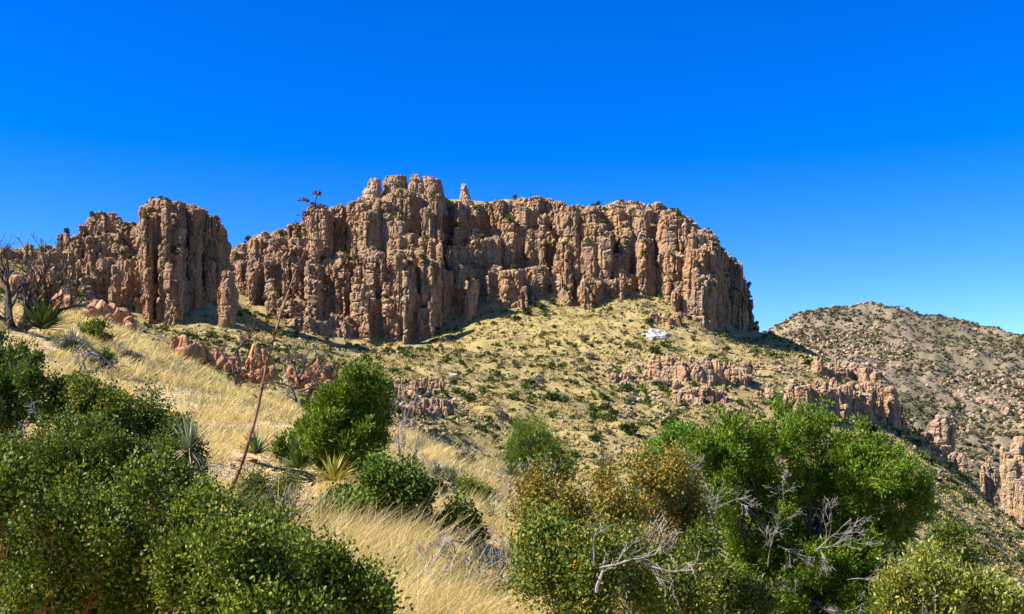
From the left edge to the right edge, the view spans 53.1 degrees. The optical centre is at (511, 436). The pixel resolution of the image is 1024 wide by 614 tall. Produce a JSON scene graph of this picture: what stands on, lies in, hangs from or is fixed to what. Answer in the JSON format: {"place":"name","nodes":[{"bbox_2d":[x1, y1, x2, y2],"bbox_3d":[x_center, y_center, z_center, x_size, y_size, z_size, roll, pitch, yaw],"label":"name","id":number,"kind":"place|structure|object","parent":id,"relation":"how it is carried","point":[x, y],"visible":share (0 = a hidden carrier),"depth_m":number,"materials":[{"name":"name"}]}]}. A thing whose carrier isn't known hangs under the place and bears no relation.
{"place":"outdoors","nodes":[
{"label":"outdoors","id":0,"kind":"place"},
{"bbox_2d":[0,199,1023,613],"bbox_3d":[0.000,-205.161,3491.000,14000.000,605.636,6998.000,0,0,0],"label":"ground","id":1,"kind":"structure","parent":0,"point":[688,341],"depth_m":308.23,"materials":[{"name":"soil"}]},
{"bbox_2d":[0,244,42,264],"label":"rock shelf","id":2,"kind":"object","parent":1,"relation":"on","point":[15,255],"visible":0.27,"depth_m":299.00,"materials":[{"name":"stone"}]},
{"bbox_2d":[0,324,60,445],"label":"juniper tree","id":3,"kind":"object","parent":1,"relation":"on","point":[21,373],"visible":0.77,"depth_m":10.06,"materials":[{"name":"green plant"}]},
{"bbox_2d":[0,265,60,293],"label":"rock outcrop","id":4,"kind":"object","parent":1,"relation":"on","point":[14,274],"visible":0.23,"depth_m":141.93,"materials":[{"name":"stone"}]},
{"bbox_2d":[0,294,76,332],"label":"spiky rosette","id":5,"kind":"object","parent":1,"relation":"on","point":[45,317],"visible":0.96,"depth_m":40.31,"materials":[{"name":"plant"}]},
{"bbox_2d":[0,231,96,332],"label":"bare tree","id":6,"kind":"object","parent":1,"relation":"on","point":[5,272],"visible":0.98,"depth_m":40.56,"materials":[{"name":"brown plant"}]},
{"bbox_2d":[49,285,81,312],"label":"rock outcrop","id":7,"kind":"object","parent":1,"relation":"on","point":[65,302],"visible":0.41,"depth_m":103.34,"materials":[{"name":"stone"}]},
{"bbox_2d":[50,334,80,350],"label":"bush","id":8,"kind":"object","parent":1,"relation":"on","point":[64,342],"visible":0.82,"depth_m":37.93,"materials":[{"name":"plant"}]},
{"bbox_2d":[59,327,92,342],"bbox_3d":[-16.428,-3.771,38.567,1.520,0.779,1.495,0,0,0],"label":"spiky rosette","id":9,"kind":"object","parent":1,"relation":"on","point":[71,331],"visible":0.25,"depth_m":38.42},
{"bbox_2d":[0,400,153,542],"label":"manzanita bush","id":10,"kind":"object","parent":1,"relation":"on","point":[50,451],"visible":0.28,"depth_m":8.00,"materials":[{"name":"green plant"}]},
{"bbox_2d":[64,342,94,354],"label":"bush","id":11,"kind":"object","parent":1,"relation":"on","point":[82,348],"visible":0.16,"depth_m":37.91,"materials":[{"name":"green plant"}]},
{"bbox_2d":[0,430,163,613],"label":"manzanita bush","id":12,"kind":"object","parent":1,"relation":"on","point":[82,544],"visible":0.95,"depth_m":5.14,"materials":[{"name":"green plant"}]},
{"bbox_2d":[39,211,135,315],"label":"rock shelf","id":13,"kind":"object","parent":1,"relation":"on","point":[112,276],"visible":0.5,"depth_m":298.45,"materials":[{"name":"stone"}]},
{"bbox_2d":[77,314,114,341],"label":"bush","id":14,"kind":"object","parent":1,"relation":"on","point":[92,327],"visible":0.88,"depth_m":43.54,"materials":[{"name":"green plant"}]},
{"bbox_2d":[41,360,153,441],"bbox_3d":[-4.350,0.025,10.824,1.244,1.658,1.332,0,0,-24],"label":"turning shrub","id":15,"kind":"object","parent":1,"relation":"on","point":[79,394],"visible":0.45,"depth_m":10.57,"materials":[{"name":"green plant"}]},
{"bbox_2d":[69,334,129,373],"bbox_3d":[-13.469,-2.555,33.272,1.796,1.597,1.304,0,0,0],"label":"twisted snag","id":16,"kind":"object","parent":1,"relation":"on","point":[94,354],"visible":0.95,"depth_m":33.30,"materials":[{"name":"wood"}]},
{"bbox_2d":[88,347,118,370],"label":"bush","id":17,"kind":"object","parent":1,"relation":"on","point":[107,355],"visible":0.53,"depth_m":35.12,"materials":[{"name":"green plant"}]},
{"bbox_2d":[82,299,136,333],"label":"rock outcrop","id":18,"kind":"object","parent":1,"relation":"on","point":[113,312],"visible":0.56,"depth_m":99.24,"materials":[{"name":"stone"}]},
{"bbox_2d":[116,347,144,361],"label":"bush","id":19,"kind":"object","parent":1,"relation":"on","point":[126,352],"visible":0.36,"depth_m":40.25,"materials":[{"name":"plant"}]},
{"bbox_2d":[61,416,235,519],"bbox_3d":[-2.859,0.515,8.245,1.507,1.374,1.196,0,0,0],"label":"manzanita bush","id":20,"kind":"object","parent":1,"relation":"on","point":[115,445],"visible":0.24,"depth_m":7.92,"materials":[{"name":"green plant"}]},
{"bbox_2d":[124,374,200,476],"bbox_3d":[-4.030,0.119,11.480,1.050,1.640,1.880,0,0,-27],"label":"olive shrub","id":21,"kind":"object","parent":1,"relation":"on","point":[156,413],"visible":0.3,"depth_m":11.23,"materials":[{"name":"green plant"}]},
{"bbox_2d":[147,409,212,483],"bbox_3d":[-3.399,0.365,10.460,0.641,1.295,1.005,0,0,-24],"label":"olive shrub","id":22,"kind":"object","parent":1,"relation":"on","point":[173,435],"visible":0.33,"depth_m":10.36,"materials":[{"name":"plant"}]},
{"bbox_2d":[129,198,238,325],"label":"rock butte","id":23,"kind":"object","parent":1,"relation":"on","point":[169,286],"visible":0.59,"depth_m":292.16,"materials":[{"name":"stone"}]},
{"bbox_2d":[167,334,216,368],"bbox_3d":[-17.685,-4.681,56.021,1.724,1.827,2.960,0,0,23],"label":"rock outcrop","id":24,"kind":"object","parent":1,"relation":"on","point":[198,350],"visible":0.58,"depth_m":55.98,"materials":[{"name":"stone"}]},
{"bbox_2d":[167,412,218,471],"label":"skirted yucca","id":25,"kind":"object","parent":1,"relation":"on","point":[188,440],"visible":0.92,"depth_m":10.16,"materials":[{"name":"plant"}]},
{"bbox_2d":[81,429,305,613],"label":"manzanita bush","id":26,"kind":"object","parent":1,"relation":"on","point":[140,483],"visible":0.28,"depth_m":5.44,"materials":[{"name":"green plant"}]},
{"bbox_2d":[210,348,241,371],"bbox_3d":[-17.158,-4.593,61.868,2.144,1.526,1.509,0,0,43],"label":"rock outcrop","id":27,"kind":"object","parent":1,"relation":"on","point":[220,359],"visible":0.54,"depth_m":61.70,"materials":[{"name":"stone"}]},
{"bbox_2d":[217,271,238,327],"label":"rock pillar","id":28,"kind":"object","parent":1,"relation":"on","point":[227,296],"visible":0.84,"depth_m":281.52,"materials":[{"name":"stone"}]},
{"bbox_2d":[128,487,352,613],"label":"manzanita bush","id":29,"kind":"object","parent":1,"relation":"on","point":[216,565],"visible":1,"depth_m":4.62,"materials":[{"name":"green plant"}]},
{"bbox_2d":[217,322,267,388],"bbox_3d":[-10.697,-2.986,41.002,2.071,3.268,2.715,0,0,-25],"label":"bare tree","id":30,"kind":"object","parent":1,"relation":"on","point":[235,373],"visible":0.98,"depth_m":40.84,"materials":[{"name":"brown plant"}]},
{"bbox_2d":[231,428,277,454],"bbox_3d":[-5.435,0.087,21.661,1.267,0.620,1.275,0,0,0],"label":"spiky rosette","id":31,"kind":"object","parent":1,"relation":"on","point":[256,445],"visible":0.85,"depth_m":21.66,"materials":[{"name":"plant"}]},
{"bbox_2d":[237,342,278,383],"bbox_3d":[-14.523,-4.258,58.967,2.190,2.552,2.832,0,0,0],"label":"rock outcrop","id":32,"kind":"object","parent":1,"relation":"on","point":[255,350],"visible":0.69,"depth_m":58.89,"materials":[{"name":"stone"}]},
{"bbox_2d":[7,328,516,607],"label":"pebbles","id":33,"kind":"object","parent":1,"relation":"on","point":[251,460],"visible":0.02,"depth_m":18.75,"materials":[{"name":"stone"}]},
{"bbox_2d":[226,461,310,510],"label":"thorn shrub","id":34,"kind":"object","parent":1,"relation":"on","point":[256,479],"visible":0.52,"depth_m":14.81,"materials":[{"name":"green plant"}]},
{"bbox_2d":[236,483,315,522],"bbox_3d":[-2.527,0.811,10.456,1.082,0.700,0.538,0,0,0],"label":"twig tangle","id":35,"kind":"object","parent":1,"relation":"on","point":[292,498],"visible":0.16,"depth_m":10.47,"materials":[{"name":"grey wood"}]},
{"bbox_2d":[228,190,329,494],"bbox_3d":[-3.441,-1.309,15.171,1.582,4.679,0.588,0,0,0],"label":"flower stalk","id":36,"kind":"object","parent":1,"relation":"on","point":[270,349],"visible":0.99,"depth_m":15.11,"materials":[{"name":"plant"}]},
{"bbox_2d":[258,431,321,470],"bbox_3d":[-4.410,0.293,21.129,1.763,0.851,1.621,0,0,0],"label":"spiky rosette","id":37,"kind":"object","parent":1,"relation":"on","point":[301,462],"visible":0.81,"depth_m":21.02,"materials":[{"name":"plant"}]},
{"bbox_2d":[257,338,331,407],"bbox_3d":[-7.943,-2.139,37.492,2.664,3.109,1.430,0,0,-21],"label":"bare tree","id":38,"kind":"object","parent":1,"relation":"on","point":[312,386],"visible":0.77,"depth_m":37.52,"materials":[{"name":"brown plant"}]},
{"bbox_2d":[287,355,332,394],"bbox_3d":[-11.679,-3.215,60.854,4.682,3.392,2.104,0,0,42],"label":"rock outcrop","id":39,"kind":"object","parent":1,"relation":"on","point":[291,374],"visible":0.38,"depth_m":61.70,"materials":[{"name":"stone"}]},
{"bbox_2d":[294,313,356,338],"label":"rock outcrop","id":40,"kind":"object","parent":1,"relation":"on","point":[335,325],"visible":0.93,"depth_m":348.20,"materials":[{"name":"stone"}]},
{"bbox_2d":[306,450,356,483],"bbox_3d":[-3.403,0.543,19.555,1.199,0.690,1.331,0,0,-29],"label":"spiky rosette","id":41,"kind":"object","parent":1,"relation":"on","point":[333,470],"visible":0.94,"depth_m":19.48,"materials":[{"name":"plant"}]},
{"bbox_2d":[324,362,338,380],"bbox_3d":[-11.012,-3.966,62.488,0.844,1.184,0.901,0,0,0],"label":"boulder","id":42,"kind":"object","parent":1,"relation":"on","point":[332,367],"visible":0.78,"depth_m":62.15,"materials":[{"name":"stone"}]},
{"bbox_2d":[267,355,399,476],"bbox_3d":[-3.620,-0.345,21.387,2.437,2.820,2.984,0,0,-32],"label":"juniper tree","id":43,"kind":"object","parent":1,"relation":"on","point":[340,418],"visible":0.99,"depth_m":20.72,"materials":[{"name":"green plant"}]},
{"bbox_2d":[267,514,416,613],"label":"manzanita bush","id":44,"kind":"object","parent":1,"relation":"on","point":[376,596],"visible":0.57,"depth_m":4.98,"materials":[{"name":"green plant"}]},
{"bbox_2d":[304,445,442,536],"bbox_3d":[-1.583,0.775,11.684,1.648,1.353,1.740,0,0,0],"label":"oak shrub","id":45,"kind":"object","parent":1,"relation":"on","point":[384,480],"visible":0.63,"depth_m":11.23,"materials":[{"name":"green plant"}]},
{"bbox_2d":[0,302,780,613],"bbox_3d":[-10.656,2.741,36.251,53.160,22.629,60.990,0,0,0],"label":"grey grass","id":46,"kind":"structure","parent":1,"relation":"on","point":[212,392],"depth_m":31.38,"materials":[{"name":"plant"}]},
{"bbox_2d":[0,300,787,613],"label":"golden grass","id":47,"kind":"structure","parent":1,"relation":"on","point":[439,597],"depth_m":14.39,"materials":[{"name":"plant"}]},
{"bbox_2d":[354,453,439,494],"bbox_3d":[-1.700,0.826,15.277,1.350,1.211,0.652,0,0,17],"label":"dead tree","id":48,"kind":"object","parent":1,"relation":"on","point":[431,463],"visible":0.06,"depth_m":15.13,"materials":[{"name":"wood"}]},
{"bbox_2d":[390,383,425,462],"bbox_3d":[-2.667,-0.066,24.682,0.920,2.461,1.279,0,0,-37],"label":"dead tree","id":49,"kind":"object","parent":1,"relation":"on","point":[403,438],"visible":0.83,"depth_m":24.46,"materials":[{"name":"wood"}]},
{"bbox_2d":[384,376,454,433],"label":"rock outcrop","id":50,"kind":"object","parent":1,"relation":"on","point":[432,384],"visible":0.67,"depth_m":197.90,"materials":[{"name":"stone"}]},
{"bbox_2d":[423,459,447,474],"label":"spiky rosette","id":51,"kind":"object","parent":1,"relation":"on","point":[438,469],"visible":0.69,"depth_m":24.78,"materials":[{"name":"plant"}]},
{"bbox_2d":[404,532,468,594],"bbox_3d":[-0.601,1.128,8.213,0.571,0.722,0.338,0,0,0],"label":"dead sapling","id":52,"kind":"object","parent":1,"relation":"on","point":[425,559],"visible":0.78,"depth_m":8.23,"materials":[{"name":"wood"}]},
{"bbox_2d":[429,475,448,490],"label":"bush","id":53,"kind":"object","parent":1,"relation":"on","point":[441,483],"visible":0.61,"depth_m":22.35,"materials":[{"name":"plant"}]},
{"bbox_2d":[391,487,490,555],"bbox_3d":[-0.871,1.047,11.504,1.261,1.009,1.017,0,0,0],"label":"oak shrub","id":54,"kind":"object","parent":1,"relation":"on","point":[467,509],"visible":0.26,"depth_m":11.33,"materials":[{"name":"green plant"}]},
{"bbox_2d":[437,463,465,482],"bbox_3d":[-1.367,0.785,22.727,0.995,0.491,1.054,0,0,0],"label":"spiky rosette","id":55,"kind":"object","parent":1,"relation":"on","point":[450,475],"visible":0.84,"depth_m":22.67,"materials":[{"name":"plant"}]},
{"bbox_2d":[444,478,459,491],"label":"spiky rosette","id":56,"kind":"object","parent":1,"relation":"on","point":[453,485],"visible":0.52,"depth_m":21.63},
{"bbox_2d":[453,446,477,466],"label":"bush","id":57,"kind":"object","parent":1,"relation":"on","point":[465,452],"visible":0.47,"depth_m":30.19,"materials":[{"name":"plant"}]},
{"bbox_2d":[439,541,497,585],"bbox_3d":[-0.429,1.185,9.475,1.025,0.493,0.855,0,0,-29],"label":"spiky rosette","id":58,"kind":"object","parent":1,"relation":"on","point":[459,562],"visible":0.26,"depth_m":9.59,"materials":[{"name":"plant"}]},
{"bbox_2d":[464,394,476,401],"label":"scrub bush","id":59,"kind":"object","parent":1,"relation":"on","point":[467,398],"visible":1,"depth_m":217.67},
{"bbox_2d":[434,520,520,595],"bbox_3d":[-0.336,1.192,9.348,0.989,0.812,0.533,0,0,21],"label":"twig tangle","id":60,"kind":"object","parent":1,"relation":"on","point":[475,546],"visible":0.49,"depth_m":9.34,"materials":[{"name":"grey wood"}]},
{"bbox_2d":[451,470,503,503],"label":"shrub","id":61,"kind":"object","parent":1,"relation":"on","point":[462,482],"visible":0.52,"depth_m":18.87,"materials":[{"name":"plant"}]},
{"bbox_2d":[481,497,504,517],"bbox_3d":[-0.314,1.020,14.798,0.595,0.312,0.589,0,0,0],"label":"spiky rosette","id":62,"kind":"object","parent":1,"relation":"on","point":[492,508],"visible":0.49,"depth_m":14.78,"materials":[{"name":"plant"}]},
{"bbox_2d":[230,174,759,344],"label":"rock cliff","id":63,"kind":"structure","parent":1,"relation":"on","point":[439,286],"depth_m":375.22,"materials":[{"name":"stone"}]},
{"bbox_2d":[494,409,510,421],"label":"scrub bush","id":64,"kind":"object","parent":1,"relation":"on","point":[502,415],"visible":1,"depth_m":203.99,"materials":[{"name":"plant"}]},
{"bbox_2d":[496,455,524,477],"bbox_3d":[0.053,0.878,30.671,1.278,0.700,1.262,0,0,34],"label":"spiky rosette","id":65,"kind":"object","parent":1,"relation":"on","point":[510,471],"visible":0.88,"depth_m":30.59,"materials":[{"name":"plant"}]},
{"bbox_2d":[0,244,1023,607],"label":"slope scrub","id":66,"kind":"object","parent":1,"relation":"on","point":[564,364],"visible":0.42,"depth_m":271.02,"materials":[{"name":"plant"}]},
{"bbox_2d":[10,247,1023,585],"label":"slope rubble","id":67,"kind":"object","parent":1,"relation":"on","point":[644,373],"visible":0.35,"depth_m":278.44,"materials":[{"name":"stone"}]},
{"bbox_2d":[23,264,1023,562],"bbox_3d":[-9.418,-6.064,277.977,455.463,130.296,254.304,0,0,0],"label":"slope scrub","id":68,"kind":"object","parent":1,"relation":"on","point":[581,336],"visible":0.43,"depth_m":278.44,"materials":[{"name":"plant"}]},
{"bbox_2d":[520,307,531,314],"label":"scrub bush","id":69,"kind":"object","parent":1,"relation":"on","point":[528,310],"visible":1,"depth_m":359.73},
{"bbox_2d":[495,402,576,491],"bbox_3d":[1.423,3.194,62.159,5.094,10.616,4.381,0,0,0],"label":"juniper tree","id":70,"kind":"object","parent":1,"relation":"on","point":[521,439],"visible":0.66,"depth_m":61.52,"materials":[{"name":"green plant"}]},
{"bbox_2d":[519,451,562,475],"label":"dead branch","id":71,"kind":"object","parent":1,"relation":"on","point":[537,463],"visible":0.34,"depth_m":17.48,"materials":[{"name":"wood"}]},
{"bbox_2d":[544,391,561,400],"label":"scrub bush","id":72,"kind":"object","parent":1,"relation":"on","point":[553,396],"visible":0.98,"depth_m":231.16,"materials":[{"name":"plant"}]},
{"bbox_2d":[569,449,581,458],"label":"scrub bush","id":73,"kind":"object","parent":1,"relation":"on","point":[576,452],"visible":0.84,"depth_m":178.52,"materials":[{"name":"plant"}]},
{"bbox_2d":[584,351,597,358],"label":"scrub bush","id":74,"kind":"object","parent":1,"relation":"on","point":[589,355],"visible":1,"depth_m":299.21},
{"bbox_2d":[588,410,601,419],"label":"scrub bush","id":75,"kind":"object","parent":1,"relation":"on","point":[591,414],"visible":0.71,"depth_m":216.69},
{"bbox_2d":[594,454,611,465],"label":"scrub bush","id":76,"kind":"object","parent":1,"relation":"on","point":[604,461],"visible":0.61,"depth_m":168.76,"materials":[{"name":"plant"}]},
{"bbox_2d":[596,403,612,409],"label":"scrub bush","id":77,"kind":"object","parent":1,"relation":"on","point":[602,407],"visible":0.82,"depth_m":231.84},
{"bbox_2d":[600,412,616,421],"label":"scrub bush","id":78,"kind":"object","parent":1,"relation":"on","point":[605,416],"visible":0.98,"depth_m":211.79,"materials":[{"name":"plant"}]},
{"bbox_2d":[498,437,726,613],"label":"autumn shrub","id":79,"kind":"object","parent":1,"relation":"on","point":[668,503],"visible":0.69,"depth_m":9.26,"materials":[{"name":"yellow plant"}]},
{"bbox_2d":[493,490,735,613],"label":"turning shrub","id":80,"kind":"object","parent":1,"relation":"on","point":[555,559],"visible":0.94,"depth_m":6.46,"materials":[{"name":"green plant"}]},
{"bbox_2d":[620,421,639,434],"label":"scrub bush","id":81,"kind":"object","parent":1,"relation":"on","point":[627,428],"visible":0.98,"depth_m":199.82,"materials":[{"name":"plant"}]},
{"bbox_2d":[586,509,702,605],"bbox_3d":[0.781,0.706,6.090,0.688,0.555,0.322,0,0,0],"label":"broken snag","id":82,"kind":"object","parent":1,"relation":"on","point":[615,565],"visible":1,"depth_m":6.12,"materials":[{"name":"grey wood"}]},
{"bbox_2d":[647,345,662,354],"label":"scrub bush","id":83,"kind":"object","parent":1,"relation":"on","point":[654,349],"visible":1,"depth_m":304.59,"materials":[{"name":"plant"}]},
{"bbox_2d":[641,329,669,340],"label":"bleached rock","id":84,"kind":"object","parent":1,"relation":"on","point":[653,333],"visible":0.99,"depth_m":326.35,"materials":[{"name":"stone"}]},
{"bbox_2d":[649,311,682,328],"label":"rock outcrop","id":85,"kind":"object","parent":1,"relation":"on","point":[659,317],"visible":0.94,"depth_m":335.37,"materials":[{"name":"stone"}]},
{"bbox_2d":[660,415,673,425],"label":"scrub bush","id":86,"kind":"object","parent":1,"relation":"on","point":[663,421],"visible":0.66,"depth_m":226.46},
{"bbox_2d":[639,416,697,552],"bbox_3d":[2.984,1.428,18.803,1.416,3.674,1.595,0,0,0],"label":"juniper tree","id":87,"kind":"object","parent":1,"relation":"on","point":[676,429],"visible":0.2,"depth_m":18.53,"materials":[{"name":"green plant"}]},
{"bbox_2d":[607,354,754,386],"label":"rock ledge","id":88,"kind":"object","parent":1,"relation":"on","point":[709,372],"visible":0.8,"depth_m":275.02,"materials":[{"name":"stone"}]},
{"bbox_2d":[672,380,741,417],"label":"rock ledge","id":89,"kind":"object","parent":1,"relation":"on","point":[687,394],"visible":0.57,"depth_m":258.87,"materials":[{"name":"stone"}]},
{"bbox_2d":[643,508,788,613],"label":"olive shrub","id":90,"kind":"object","parent":1,"relation":"on","point":[751,596],"visible":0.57,"depth_m":8.80,"materials":[{"name":"green plant"}]},
{"bbox_2d":[692,356,796,403],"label":"rock ledge","id":91,"kind":"object","parent":1,"relation":"on","point":[789,395],"visible":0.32,"depth_m":272.46,"materials":[{"name":"stone"}]},
{"bbox_2d":[665,387,946,613],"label":"juniper tree","id":92,"kind":"object","parent":1,"relation":"on","point":[828,572],"visible":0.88,"depth_m":12.67,"materials":[{"name":"green plant"}]},
{"bbox_2d":[793,356,904,430],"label":"rock knoll","id":93,"kind":"structure","parent":1,"relation":"on","point":[874,397],"depth_m":303.65,"materials":[{"name":"stone"}]},
{"bbox_2d":[765,301,1023,509],"bbox_3d":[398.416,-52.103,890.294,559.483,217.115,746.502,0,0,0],"label":"scrub","id":94,"kind":"object","parent":1,"relation":"on","point":[973,455],"visible":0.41,"depth_m":957.20,"materials":[{"name":"plant"}]},
{"bbox_2d":[767,302,1023,503],"bbox_3d":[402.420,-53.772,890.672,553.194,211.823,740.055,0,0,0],"label":"rubble","id":95,"kind":"object","parent":1,"relation":"on","point":[1006,411],"visible":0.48,"depth_m":920.94,"materials":[{"name":"stone"}]},
{"bbox_2d":[887,543,905,556],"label":"scrub bush","id":96,"kind":"object","parent":1,"relation":"on","point":[894,550],"visible":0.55,"depth_m":172.73,"materials":[{"name":"plant"}]},
{"bbox_2d":[927,414,955,457],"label":"hoodoo","id":97,"kind":"object","parent":1,"relation":"on","point":[941,429],"visible":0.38,"depth_m":408.04,"materials":[{"name":"stone"}]},
{"bbox_2d":[862,534,1023,613],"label":"yellow green shrub","id":98,"kind":"object","parent":1,"relation":"on","point":[927,585],"visible":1,"depth_m":6.47,"materials":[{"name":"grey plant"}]},
{"bbox_2d":[938,482,950,490],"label":"scrub bush","id":99,"kind":"object","parent":1,"relation":"on","point":[943,486],"visible":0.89,"depth_m":257.53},
{"bbox_2d":[912,512,995,577],"bbox_3d":[4.353,1.876,9.998,0.750,2.295,0.899,0,0,9],"label":"dark shrub","id":100,"kind":"object","parent":1,"relation":"on","point":[947,534],"visible":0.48,"depth_m":9.87,"materials":[{"name":"green plant"}]},
{"bbox_2d":[947,452,967,476],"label":"hoodoo","id":101,"kind":"object","parent":1,"relation":"on","point":[958,459],"visible":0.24,"depth_m":401.69,"materials":[{"name":"stone"}]},
{"bbox_2d":[963,495,976,504],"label":"scrub bush","id":102,"kind":"object","parent":1,"relation":"on","point":[970,500],"visible":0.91,"depth_m":261.34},
{"bbox_2d":[980,456,998,505],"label":"hoodoo","id":103,"kind":"object","parent":1,"relation":"on","point":[989,481],"visible":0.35,"depth_m":469.24,"materials":[{"name":"stone"}]},
{"bbox_2d":[983,543,1003,555],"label":"scrub bush","id":104,"kind":"object","parent":1,"relation":"on","point":[988,547],"visible":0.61,"depth_m":217.13,"materials":[{"name":"plant"}]},
{"bbox_2d":[989,506,1004,516],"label":"scrub bush","id":105,"kind":"object","parent":1,"relation":"on","point":[996,511],"visible":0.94,"depth_m":279.13,"materials":[{"name":"plant"}]},
{"bbox_2d":[999,436,1023,516],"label":"hoodoo","id":106,"kind":"object","parent":1,"relation":"on","point":[1011,468],"visible":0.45,"depth_m":489.19,"materials":[{"name":"stone"}]},
{"bbox_2d":[1013,479,1023,526],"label":"hoodoo","id":107,"kind":"object","parent":1,"relation":"on","point":[1018,502],"visible":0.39,"depth_m":454.27,"materials":[{"name":"stone"}]},
{"bbox_2d":[0,0,1023,333],"label":"sky","id":108,"kind":"structure","parent":0,"point":[843,152],"materials":[{"name":"blue"}]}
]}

